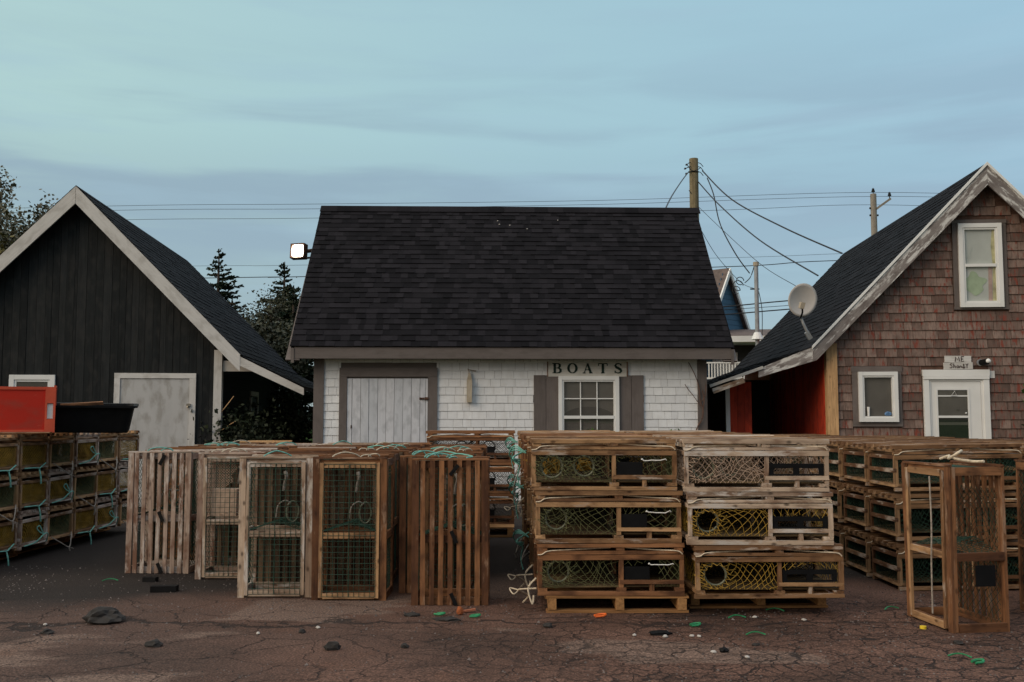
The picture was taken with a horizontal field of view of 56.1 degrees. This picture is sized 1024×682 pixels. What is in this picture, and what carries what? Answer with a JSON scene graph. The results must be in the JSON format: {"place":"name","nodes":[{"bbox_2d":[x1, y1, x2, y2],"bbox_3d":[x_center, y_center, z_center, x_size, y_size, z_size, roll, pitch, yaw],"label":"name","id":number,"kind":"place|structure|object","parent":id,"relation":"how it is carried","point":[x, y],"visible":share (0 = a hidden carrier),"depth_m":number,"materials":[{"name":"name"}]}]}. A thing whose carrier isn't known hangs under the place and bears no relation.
{"place":"outdoors","nodes":[
{"label":"outdoors","id":0,"kind":"place"},
{"bbox_2d":[0,507,1023,681],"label":"yard","id":1,"kind":"structure","parent":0,"point":[100,558],"depth_m":6.33,"materials":[{"name":"soil"}]},
{"bbox_2d":[0,512,17,565],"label":"lobster trap","id":2,"kind":"object","parent":1,"relation":"on","point":[5,546],"visible":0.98,"depth_m":9.45,"materials":[{"name":"brown wood"}]},
{"bbox_2d":[0,473,18,530],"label":"lobster trap","id":3,"kind":"object","parent":2,"relation":"on","point":[5,482],"visible":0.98,"depth_m":9.52,"materials":[{"name":"brown wood"}]},
{"bbox_2d":[0,434,19,486],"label":"lobster trap","id":4,"kind":"object","parent":3,"relation":"on","point":[10,440],"visible":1,"depth_m":9.53,"materials":[{"name":"brown wood"}]},
{"bbox_2d":[0,551,17,559],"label":"wooden pallet","id":5,"kind":"object","parent":1,"relation":"on","point":[12,554],"visible":0.41,"depth_m":9.86,"materials":[{"name":"brown wood"}]},
{"bbox_2d":[0,507,48,550],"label":"lobster trap","id":6,"kind":"object","parent":5,"relation":"on","point":[27,515],"visible":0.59,"depth_m":9.84,"materials":[{"name":"brown wood"}]},
{"bbox_2d":[0,470,48,521],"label":"lobster trap","id":7,"kind":"object","parent":6,"relation":"on","point":[26,477],"visible":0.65,"depth_m":9.88,"materials":[{"name":"brown wood"}]},
{"bbox_2d":[0,433,49,483],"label":"lobster trap","id":8,"kind":"object","parent":7,"relation":"on","point":[33,440],"visible":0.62,"depth_m":9.95,"materials":[{"name":"brown wood"}]},
{"bbox_2d":[0,385,56,431],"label":"fish crate","id":9,"kind":"object","parent":8,"relation":"on","point":[27,409],"visible":0.96,"depth_m":9.65,"materials":[{"name":"red plastic"}]},
{"bbox_2d":[1,502,73,550],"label":"lobster trap","id":10,"kind":"object","parent":1,"relation":"on","point":[57,509],"visible":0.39,"depth_m":10.40,"materials":[{"name":"brown wood"}]},
{"bbox_2d":[1,467,73,505],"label":"lobster trap","id":11,"kind":"object","parent":10,"relation":"on","point":[55,474],"visible":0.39,"depth_m":10.40,"materials":[{"name":"brown wood"}]},
{"bbox_2d":[0,432,74,483],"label":"lobster trap","id":12,"kind":"object","parent":11,"relation":"on","point":[55,460],"visible":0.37,"depth_m":10.47,"materials":[{"name":"brown wood"}]},
{"bbox_2d":[51,402,138,432],"bbox_3d":[-4.522,0.824,10.311,0.936,0.290,0.704,2,-2,-20],"label":"plastic tub","id":13,"kind":"object","parent":12,"relation":"on","point":[111,418],"visible":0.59,"depth_m":10.05,"materials":[{"name":"plastic"}]},
{"bbox_2d":[26,499,96,544],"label":"lobster trap","id":14,"kind":"object","parent":1,"relation":"on","point":[80,506],"visible":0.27,"depth_m":10.88,"materials":[{"name":"brown wood"}]},
{"bbox_2d":[1,465,97,514],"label":"lobster trap","id":15,"kind":"object","parent":14,"relation":"on","point":[81,471],"visible":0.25,"depth_m":10.95,"materials":[{"name":"brown wood"}]},
{"bbox_2d":[3,433,99,466],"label":"lobster trap","id":16,"kind":"object","parent":15,"relation":"on","point":[92,459],"visible":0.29,"depth_m":10.94,"materials":[{"name":"brown wood"}]},
{"bbox_2d":[69,527,109,539],"bbox_3d":[-5.750,2.305,11.757,1.207,0.133,1.058,0,-4,4],"label":"wooden pallet","id":17,"kind":"object","parent":1,"relation":"on","point":[87,533],"visible":0.06,"depth_m":11.70,"materials":[{"name":"brown wood"}]},
{"bbox_2d":[61,495,118,531],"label":"lobster trap","id":18,"kind":"object","parent":17,"relation":"on","point":[103,501],"visible":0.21,"depth_m":11.41,"materials":[{"name":"brown wood"}]},
{"bbox_2d":[56,463,117,506],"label":"lobster trap","id":19,"kind":"object","parent":18,"relation":"on","point":[104,469],"visible":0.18,"depth_m":11.46,"materials":[{"name":"brown wood"}]},
{"bbox_2d":[29,433,119,477],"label":"lobster trap","id":20,"kind":"object","parent":19,"relation":"on","point":[107,458],"visible":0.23,"depth_m":11.54,"materials":[{"name":"brown wood"}]},
{"bbox_2d":[82,606,125,624],"bbox_3d":[-2.874,1.925,6.764,0.294,0.110,0.221,0,-4,0],"label":"rock","id":21,"kind":"object","parent":1,"relation":"on","point":[102,615],"visible":1,"depth_m":6.71,"materials":[{"name":"stone"}]},
{"bbox_2d":[84,491,138,525],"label":"lobster trap","id":22,"kind":"object","parent":1,"relation":"on","point":[122,500],"visible":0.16,"depth_m":11.67,"materials":[{"name":"brown wood"}]},
{"bbox_2d":[52,461,139,494],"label":"lobster trap","id":23,"kind":"object","parent":22,"relation":"on","point":[122,466],"visible":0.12,"depth_m":11.76,"materials":[{"name":"brown wood"}]},
{"bbox_2d":[62,430,139,461],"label":"lobster trap","id":24,"kind":"object","parent":23,"relation":"on","point":[129,436],"visible":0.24,"depth_m":11.97,"materials":[{"name":"brown wood"}]},
{"bbox_2d":[0,185,313,507],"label":"black barn","id":25,"kind":"structure","parent":1,"relation":"on","point":[101,301],"depth_m":15.29,"materials":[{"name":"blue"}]},
{"bbox_2d":[9,375,55,386],"bbox_3d":[-7.552,0.896,15.084,0.690,0.731,0.037,0,-4,-6],"label":"window","id":26,"kind":"structure","parent":25,"relation":"in","point":[14,380],"depth_m":15.10,"materials":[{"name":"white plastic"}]},
{"bbox_2d":[111,373,195,506],"bbox_3d":[-5.678,1.569,15.196,1.262,2.125,0.080,0,-4,-6],"label":"door","id":27,"kind":"structure","parent":25,"relation":"in","point":[163,417],"depth_m":15.25,"materials":[{"name":"grey wood"}]},
{"bbox_2d":[125,447,204,573],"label":"standing trap","id":28,"kind":"object","parent":1,"relation":"on","point":[148,515],"visible":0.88,"depth_m":8.90,"materials":[{"name":"brown wood"}]},
{"bbox_2d":[148,447,221,559],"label":"standing trap","id":29,"kind":"object","parent":1,"relation":"on","point":[177,493],"visible":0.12,"depth_m":9.57,"materials":[{"name":"brown wood"}]},
{"bbox_2d":[195,448,265,578],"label":"standing trap","id":30,"kind":"object","parent":1,"relation":"on","point":[224,507],"visible":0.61,"depth_m":8.61,"materials":[{"name":"brown wood"}]},
{"bbox_2d":[205,448,277,566],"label":"standing trap","id":31,"kind":"object","parent":1,"relation":"on","point":[246,449],"visible":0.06,"depth_m":9.31,"materials":[{"name":"brown wood"}]},
{"bbox_2d":[187,396,299,442],"bbox_3d":[-4.670,1.785,15.787,2.006,1.794,3.023,4,-6,-43],"label":"leafy shrub","id":32,"kind":"object","parent":1,"relation":"on","point":[240,428],"visible":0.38,"depth_m":15.35,"materials":[{"name":"green plant"}]},
{"bbox_2d":[237,450,317,597],"bbox_3d":[-1.905,1.487,7.916,0.594,1.166,0.436,0,-4,0],"label":"standing trap","id":33,"kind":"object","parent":1,"relation":"on","point":[294,528],"visible":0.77,"depth_m":7.74,"materials":[{"name":"brown wood"}]},
{"bbox_2d":[250,379,312,442],"bbox_3d":[-4.187,1.751,17.458,1.837,2.128,2.550,0,-4,0],"label":"leafy shrub","id":34,"kind":"object","parent":1,"relation":"on","point":[298,426],"visible":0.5,"depth_m":17.38,"materials":[{"name":"green plant"}]},
{"bbox_2d":[256,451,334,581],"bbox_3d":[-1.882,1.531,8.347,0.597,1.124,0.438,0,-4,-1],"label":"standing trap","id":35,"kind":"object","parent":1,"relation":"on","point":[290,511],"visible":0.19,"depth_m":8.14,"materials":[{"name":"brown wood"}]},
{"bbox_2d":[311,452,393,600],"bbox_3d":[-1.284,1.482,7.796,0.597,1.160,0.438,0,-4,1],"label":"standing trap","id":36,"kind":"object","parent":1,"relation":"on","point":[323,532],"visible":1,"depth_m":7.62,"materials":[{"name":"brown wood"}]},
{"bbox_2d":[318,453,394,584],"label":"standing trap","id":37,"kind":"object","parent":1,"relation":"on","point":[345,520],"visible":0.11,"depth_m":8.03,"materials":[{"name":"brown wood"}]},
{"bbox_2d":[335,451,399,580],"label":"standing trap","id":38,"kind":"object","parent":1,"relation":"on","point":[395,555],"visible":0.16,"depth_m":8.82,"materials":[{"name":"brown wood"}]},
{"bbox_2d":[346,446,413,572],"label":"standing trap","id":39,"kind":"object","parent":1,"relation":"on","point":[405,451],"visible":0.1,"depth_m":8.93,"materials":[{"name":"brown wood"}]},
{"bbox_2d":[399,450,473,592],"bbox_3d":[-0.628,1.505,8.101,0.595,1.160,0.436,0,-4,1],"label":"standing trap","id":40,"kind":"object","parent":1,"relation":"on","point":[405,530],"visible":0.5,"depth_m":7.90,"materials":[{"name":"brown wood"}]},
{"bbox_2d":[417,451,482,582],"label":"standing trap","id":41,"kind":"object","parent":1,"relation":"on","point":[477,453],"visible":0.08,"depth_m":8.38,"materials":[{"name":"brown wood"}]},
{"bbox_2d":[411,453,489,605],"bbox_3d":[-0.475,1.467,7.596,0.595,1.160,0.451,0,-4,1],"label":"standing trap","id":42,"kind":"object","parent":1,"relation":"on","point":[425,538],"visible":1,"depth_m":7.41,"materials":[{"name":"brown wood"}]},
{"bbox_2d":[490,520,513,536],"bbox_3d":[-0.500,2.329,12.056,1.058,0.133,1.207,0,-4,0],"label":"wooden pallet","id":43,"kind":"object","parent":1,"relation":"on","point":[509,530],"visible":0.22,"depth_m":11.57,"materials":[{"name":"brown wood"}]},
{"bbox_2d":[490,490,514,523],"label":"lobster trap","id":44,"kind":"object","parent":43,"relation":"on","point":[498,498],"visible":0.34,"depth_m":11.79,"materials":[{"name":"brown wood"}]},
{"bbox_2d":[490,462,514,492],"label":"lobster trap","id":45,"kind":"object","parent":44,"relation":"on","point":[499,467],"visible":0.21,"depth_m":11.82,"materials":[{"name":"brown wood"}]},
{"bbox_2d":[426,430,514,461],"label":"lobster trap","id":46,"kind":"object","parent":45,"relation":"on","point":[477,437],"visible":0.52,"depth_m":11.86,"materials":[{"name":"brown wood"}]},
{"bbox_2d":[285,206,737,507],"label":"white shed","id":47,"kind":"structure","parent":1,"relation":"on","point":[407,318],"depth_m":15.46,"materials":[{"name":"grey paint"}]},
{"bbox_2d":[338,368,437,444],"bbox_3d":[-1.953,1.523,15.111,1.547,2.205,0.052,0,-4,-1],"label":"door","id":48,"kind":"structure","parent":47,"relation":"in","point":[392,402],"depth_m":15.15,"materials":[{"name":"grey paint"}]},
{"bbox_2d":[547,361,627,376],"bbox_3d":[1.202,0.447,15.274,1.284,0.241,0.035,0,-4,-1],"label":"shop sign","id":49,"kind":"object","parent":47,"relation":"attached to","point":[563,368],"visible":1,"depth_m":15.26,"materials":[{"name":"paint"}]},
{"bbox_2d":[558,376,619,431],"bbox_3d":[1.219,1.174,15.205,0.964,1.236,0.061,0,-4,-1],"label":"window","id":50,"kind":"structure","parent":47,"relation":"in","point":[584,402],"depth_m":15.23,"materials":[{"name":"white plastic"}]},
{"bbox_2d":[544,573,688,612],"bbox_3d":[0.785,1.988,7.669,1.058,0.133,1.207,0,-4,1],"label":"wooden pallet","id":51,"kind":"object","parent":1,"relation":"on","point":[679,603],"visible":0.3,"depth_m":7.08,"materials":[{"name":"brown wood"}]},
{"bbox_2d":[507,533,668,587],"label":"lobster trap","id":52,"kind":"object","parent":51,"relation":"on","point":[534,565],"visible":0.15,"depth_m":7.73,"materials":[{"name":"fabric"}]},
{"bbox_2d":[530,485,665,532],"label":"lobster trap","id":53,"kind":"object","parent":52,"relation":"on","point":[590,519],"visible":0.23,"depth_m":7.74,"materials":[{"name":"brown wood"}]},
{"bbox_2d":[509,435,660,487],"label":"lobster trap","id":54,"kind":"object","parent":53,"relation":"on","point":[517,460],"visible":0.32,"depth_m":7.94,"materials":[{"name":"brown wood"}]},
{"bbox_2d":[509,534,684,603],"bbox_3d":[0.630,1.770,7.360,1.308,0.509,0.621,0,-4,1],"label":"lobster trap","id":55,"kind":"object","parent":51,"relation":"on","point":[630,576],"visible":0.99,"depth_m":7.11,"materials":[{"name":"brown wood"}]},
{"bbox_2d":[533,485,682,542],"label":"lobster trap","id":56,"kind":"object","parent":55,"relation":"on","point":[629,523],"visible":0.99,"depth_m":7.13,"materials":[{"name":"brown wood"}]},
{"bbox_2d":[529,437,676,489],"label":"lobster trap","id":57,"kind":"object","parent":56,"relation":"on","point":[628,472],"visible":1,"depth_m":7.16,"materials":[{"name":"brown wood"}]},
{"bbox_2d":[673,572,827,607],"bbox_3d":[1.860,2.002,7.848,1.058,0.133,1.207,0,-4,0],"label":"wooden pallet","id":58,"kind":"object","parent":1,"relation":"on","point":[762,603],"visible":0.27,"depth_m":7.26,"materials":[{"name":"brown wood"}]},
{"bbox_2d":[662,551,791,563],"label":"lobster trap","id":59,"kind":"object","parent":58,"relation":"on","point":[728,562],"visible":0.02,"depth_m":8.22,"materials":[{"name":"brown wood"}]},
{"bbox_2d":[656,507,783,517],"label":"lobster trap","id":60,"kind":"object","parent":59,"relation":"on","point":[717,514],"visible":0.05,"depth_m":8.25,"materials":[{"name":"brown wood"}]},
{"bbox_2d":[652,434,784,472],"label":"lobster trap","id":61,"kind":"object","parent":60,"relation":"on","point":[719,456],"visible":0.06,"depth_m":8.66,"materials":[{"name":"brown wood"}]},
{"bbox_2d":[673,540,813,577],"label":"lobster trap","id":62,"kind":"object","parent":58,"relation":"on","point":[731,572],"visible":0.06,"depth_m":7.64,"materials":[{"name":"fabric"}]},
{"bbox_2d":[669,486,805,526],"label":"lobster trap","id":63,"kind":"object","parent":62,"relation":"on","point":[739,523],"visible":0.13,"depth_m":7.65,"materials":[{"name":"brown wood"}]},
{"bbox_2d":[662,436,810,485],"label":"lobster trap","id":64,"kind":"object","parent":63,"relation":"on","point":[758,465],"visible":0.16,"depth_m":7.79,"materials":[{"name":"brown wood"}]},
{"bbox_2d":[682,536,844,598],"bbox_3d":[1.876,1.700,7.265,1.107,0.390,0.614,0,-4,0],"label":"lobster trap","id":65,"kind":"object","parent":58,"relation":"on","point":[697,583],"visible":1,"depth_m":7.01,"materials":[{"name":"brown wood"}]},
{"bbox_2d":[674,486,833,544],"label":"lobster trap","id":66,"kind":"object","parent":65,"relation":"on","point":[690,501],"visible":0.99,"depth_m":7.03,"materials":[{"name":"brown wood"}]},
{"bbox_2d":[671,437,828,491],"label":"lobster trap","id":67,"kind":"object","parent":66,"relation":"on","point":[766,448],"visible":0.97,"depth_m":7.06,"materials":[{"name":"brown wood"}]},
{"bbox_2d":[821,519,913,564],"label":"lobster trap","id":68,"kind":"object","parent":1,"relation":"on","point":[839,531],"visible":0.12,"depth_m":9.36,"materials":[{"name":"brown wood"}]},
{"bbox_2d":[820,479,936,521],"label":"lobster trap","id":69,"kind":"object","parent":68,"relation":"on","point":[836,487],"visible":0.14,"depth_m":9.40,"materials":[{"name":"brown wood"}]},
{"bbox_2d":[820,439,950,479],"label":"lobster trap","id":70,"kind":"object","parent":69,"relation":"on","point":[838,463],"visible":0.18,"depth_m":9.52,"materials":[{"name":"brown wood"}]},
{"bbox_2d":[843,526,984,576],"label":"lobster trap","id":71,"kind":"object","parent":1,"relation":"on","point":[860,535],"visible":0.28,"depth_m":8.88,"materials":[{"name":"brown wood"}]},
{"bbox_2d":[842,483,982,529],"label":"lobster trap","id":72,"kind":"object","parent":71,"relation":"on","point":[861,493],"visible":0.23,"depth_m":8.94,"materials":[{"name":"brown wood"}]},
{"bbox_2d":[841,440,983,485],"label":"lobster trap","id":73,"kind":"object","parent":72,"relation":"on","point":[853,476],"visible":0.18,"depth_m":8.99,"materials":[{"name":"brown wood"}]},
{"bbox_2d":[870,534,1018,590],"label":"lobster trap","id":74,"kind":"object","parent":1,"relation":"on","point":[896,574],"visible":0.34,"depth_m":8.13,"materials":[{"name":"brown wood"}]},
{"bbox_2d":[868,489,1017,540],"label":"lobster trap","id":75,"kind":"object","parent":74,"relation":"on","point":[892,499],"visible":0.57,"depth_m":8.12,"materials":[{"name":"brown wood"}]},
{"bbox_2d":[866,442,1021,490],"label":"lobster trap","id":76,"kind":"object","parent":75,"relation":"on","point":[899,452],"visible":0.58,"depth_m":8.07,"materials":[{"name":"brown wood"}]},
{"bbox_2d":[901,450,1009,633],"bbox_3d":[3.104,1.374,6.772,0.452,1.214,0.597,1,-4,-7],"label":"standing trap","id":77,"kind":"object","parent":1,"relation":"on","point":[951,549],"visible":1,"depth_m":6.63,"materials":[{"name":"brown wood"}]},
{"bbox_2d":[1014,459,1023,609],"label":"standing trap","id":78,"kind":"object","parent":1,"relation":"on","point":[1020,489],"visible":1,"depth_m":7.23,"materials":[{"name":"brown wood"}]},
{"bbox_2d":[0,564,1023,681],"bbox_3d":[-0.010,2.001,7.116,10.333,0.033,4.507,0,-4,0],"label":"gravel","id":79,"kind":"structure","parent":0,"point":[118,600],"depth_m":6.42,"materials":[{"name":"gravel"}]},
{"bbox_2d":[0,0,1023,406],"label":"sky","id":80,"kind":"structure","parent":0,"point":[301,106],"materials":[{"name":"blue"}]},
{"bbox_2d":[732,262,762,345],"bbox_3d":[6.055,0.256,24.554,0.800,4.594,0.320,0,-4,0],"label":"service mast","id":81,"kind":"object","parent":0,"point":[757,336],"visible":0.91,"depth_m":24.62,"materials":[{"name":"metal"}]},
{"bbox_2d":[707,162,1023,439],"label":"shingled house","id":82,"kind":"structure","parent":0,"point":[907,302],"depth_m":15.52,"materials":[{"name":"red"}]},
{"bbox_2d":[788,283,816,339],"bbox_3d":[4.581,-0.472,14.986,0.520,0.886,0.397,2,-5,-27],"label":"satellite dish","id":83,"kind":"object","parent":82,"relation":"attached to","point":[802,299],"visible":1,"depth_m":15.12,"materials":[{"name":"paint"}]},
{"bbox_2d":[857,372,898,421],"bbox_3d":[5.897,0.898,15.461,0.616,0.806,0.076,0,-4,4],"label":"lower window","id":84,"kind":"structure","parent":82,"relation":"in","point":[878,398],"depth_m":15.47,"materials":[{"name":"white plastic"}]},
{"bbox_2d":[922,369,991,438],"bbox_3d":[7.122,1.550,15.329,1.041,2.186,0.063,0,-4,4],"label":"door","id":85,"kind":"structure","parent":82,"relation":"in","point":[956,403],"depth_m":15.38,"materials":[{"name":"white wood"}]},
{"bbox_2d":[943,356,972,369],"bbox_3d":[7.162,0.346,15.418,0.453,0.222,0.032,0,-4,5],"label":"name sign","id":86,"kind":"object","parent":82,"relation":"attached to","point":[963,362],"visible":1,"depth_m":15.41,"materials":[{"name":"wood"}]},
{"bbox_2d":[957,223,1004,306],"bbox_3d":[7.563,-1.225,15.502,0.681,1.366,0.062,0,-4,4],"label":"upper window","id":87,"kind":"structure","parent":82,"relation":"in","point":[980,252],"depth_m":15.51,"materials":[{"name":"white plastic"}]},
{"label":"lawn","id":88,"kind":"structure","parent":0,"visible":0},
{"bbox_2d":[0,165,57,251],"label":"leafy tree","id":89,"kind":"object","parent":88,"relation":"on","point":[20,230],"visible":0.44,"depth_m":25.11,"materials":[{"name":"green plant"}]},
{"bbox_2d":[206,248,298,374],"bbox_3d":[-8.542,0.064,27.163,5.174,5.584,5.305,-3,-6,36],"label":"spruce tree","id":90,"kind":"object","parent":88,"relation":"on","point":[223,286],"visible":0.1,"depth_m":27.72,"materials":[{"name":"green plant"}]},
{"bbox_2d":[233,277,300,329],"bbox_3d":[-6.963,0.203,26.864,2.944,4.293,3.982,-4,-6,41],"label":"leafy tree","id":91,"kind":"object","parent":88,"relation":"on","point":[279,307],"visible":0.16,"depth_m":27.01,"materials":[{"name":"green plant"}]},
{"bbox_2d":[240,304,313,387],"bbox_3d":[-6.114,0.709,24.642,3.794,3.511,3.762,0,-4,0],"label":"leafy shrub","id":92,"kind":"object","parent":88,"relation":"on","point":[272,336],"visible":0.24,"depth_m":24.16,"materials":[{"name":"green plant"}]},
{"bbox_2d":[254,262,313,414],"bbox_3d":[-6.791,0.199,28.642,3.507,5.161,3.617,-4,-6,40],"label":"spruce tree","id":93,"kind":"object","parent":88,"relation":"on","point":[283,272],"visible":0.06,"depth_m":28.65,"materials":[{"name":"green plant"}]},
{"bbox_2d":[263,360,312,439],"bbox_3d":[-5.438,1.697,21.293,2.842,2.821,2.527,-2,-5,27],"label":"leafy shrub","id":94,"kind":"object","parent":88,"relation":"on","point":[280,392],"visible":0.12,"depth_m":21.38,"materials":[{"name":"green plant"}]},
{"bbox_2d":[277,288,313,434],"bbox_3d":[-6.081,0.646,25.991,3.813,4.234,3.507,0,-4,0],"label":"spruce tree","id":95,"kind":"object","parent":88,"relation":"on","point":[294,304],"visible":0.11,"depth_m":25.97,"materials":[{"name":"green plant"}]},
{"bbox_2d":[684,158,703,217],"bbox_3d":[4.984,-0.733,26.128,0.542,8.609,0.312,0,-4,0],"label":"utility pole","id":96,"kind":"object","parent":88,"relation":"on","point":[693,166],"visible":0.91,"depth_m":26.32,"materials":[{"name":"wood"}]},
{"bbox_2d":[707,268,750,379],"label":"blue house","id":97,"kind":"structure","parent":88,"relation":"on","point":[724,279],"depth_m":30.41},
{"bbox_2d":[707,329,770,379],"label":"house","id":98,"kind":"structure","parent":88,"relation":"on","point":[744,344],"depth_m":29.38,"materials":[{"name":"grey"}]},
{"bbox_2d":[869,188,890,235],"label":"utility pole","id":99,"kind":"object","parent":88,"relation":"on","point":[873,207],"visible":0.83,"depth_m":46.52,"materials":[{"name":"wood"}]},
{"bbox_2d":[3,192,910,208],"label":"overhead wire","id":100,"kind":"object","parent":99,"relation":"attached to","point":[524,201],"visible":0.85,"depth_m":46.66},
{"bbox_3d":[0.760,2.100,9.115,1.058,0.133,1.207,0,-4,-1],"label":"wooden pallet","id":101,"kind":"object","parent":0,"visible":0},
{"bbox_2d":[519,544,637,566],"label":"lobster trap","id":102,"kind":"object","parent":101,"relation":"on","point":[529,551],"visible":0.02,"depth_m":9.20,"materials":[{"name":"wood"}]},
{"bbox_2d":[508,476,636,518],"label":"lobster trap","id":103,"kind":"object","parent":102,"relation":"on","point":[525,498],"visible":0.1,"depth_m":9.11,"materials":[{"name":"brown wood"}]},
{"bbox_2d":[512,433,637,481],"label":"lobster trap","id":104,"kind":"object","parent":103,"relation":"on","point":[516,472],"visible":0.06,"depth_m":8.99,"materials":[{"name":"brown wood"}]},
{"bbox_2d":[513,525,654,569],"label":"lobster trap","id":105,"kind":"object","parent":101,"relation":"on","point":[522,533],"visible":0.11,"depth_m":8.46,"materials":[{"name":"brown wood"}]},
{"bbox_2d":[526,480,651,524],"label":"lobster trap","id":106,"kind":"object","parent":105,"relation":"on","point":[528,514],"visible":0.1,"depth_m":8.34,"materials":[{"name":"brown wood"}]},
{"bbox_2d":[512,435,647,495],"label":"lobster trap","id":107,"kind":"object","parent":106,"relation":"on","point":[524,459],"visible":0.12,"depth_m":8.38,"materials":[{"name":"brown wood"}]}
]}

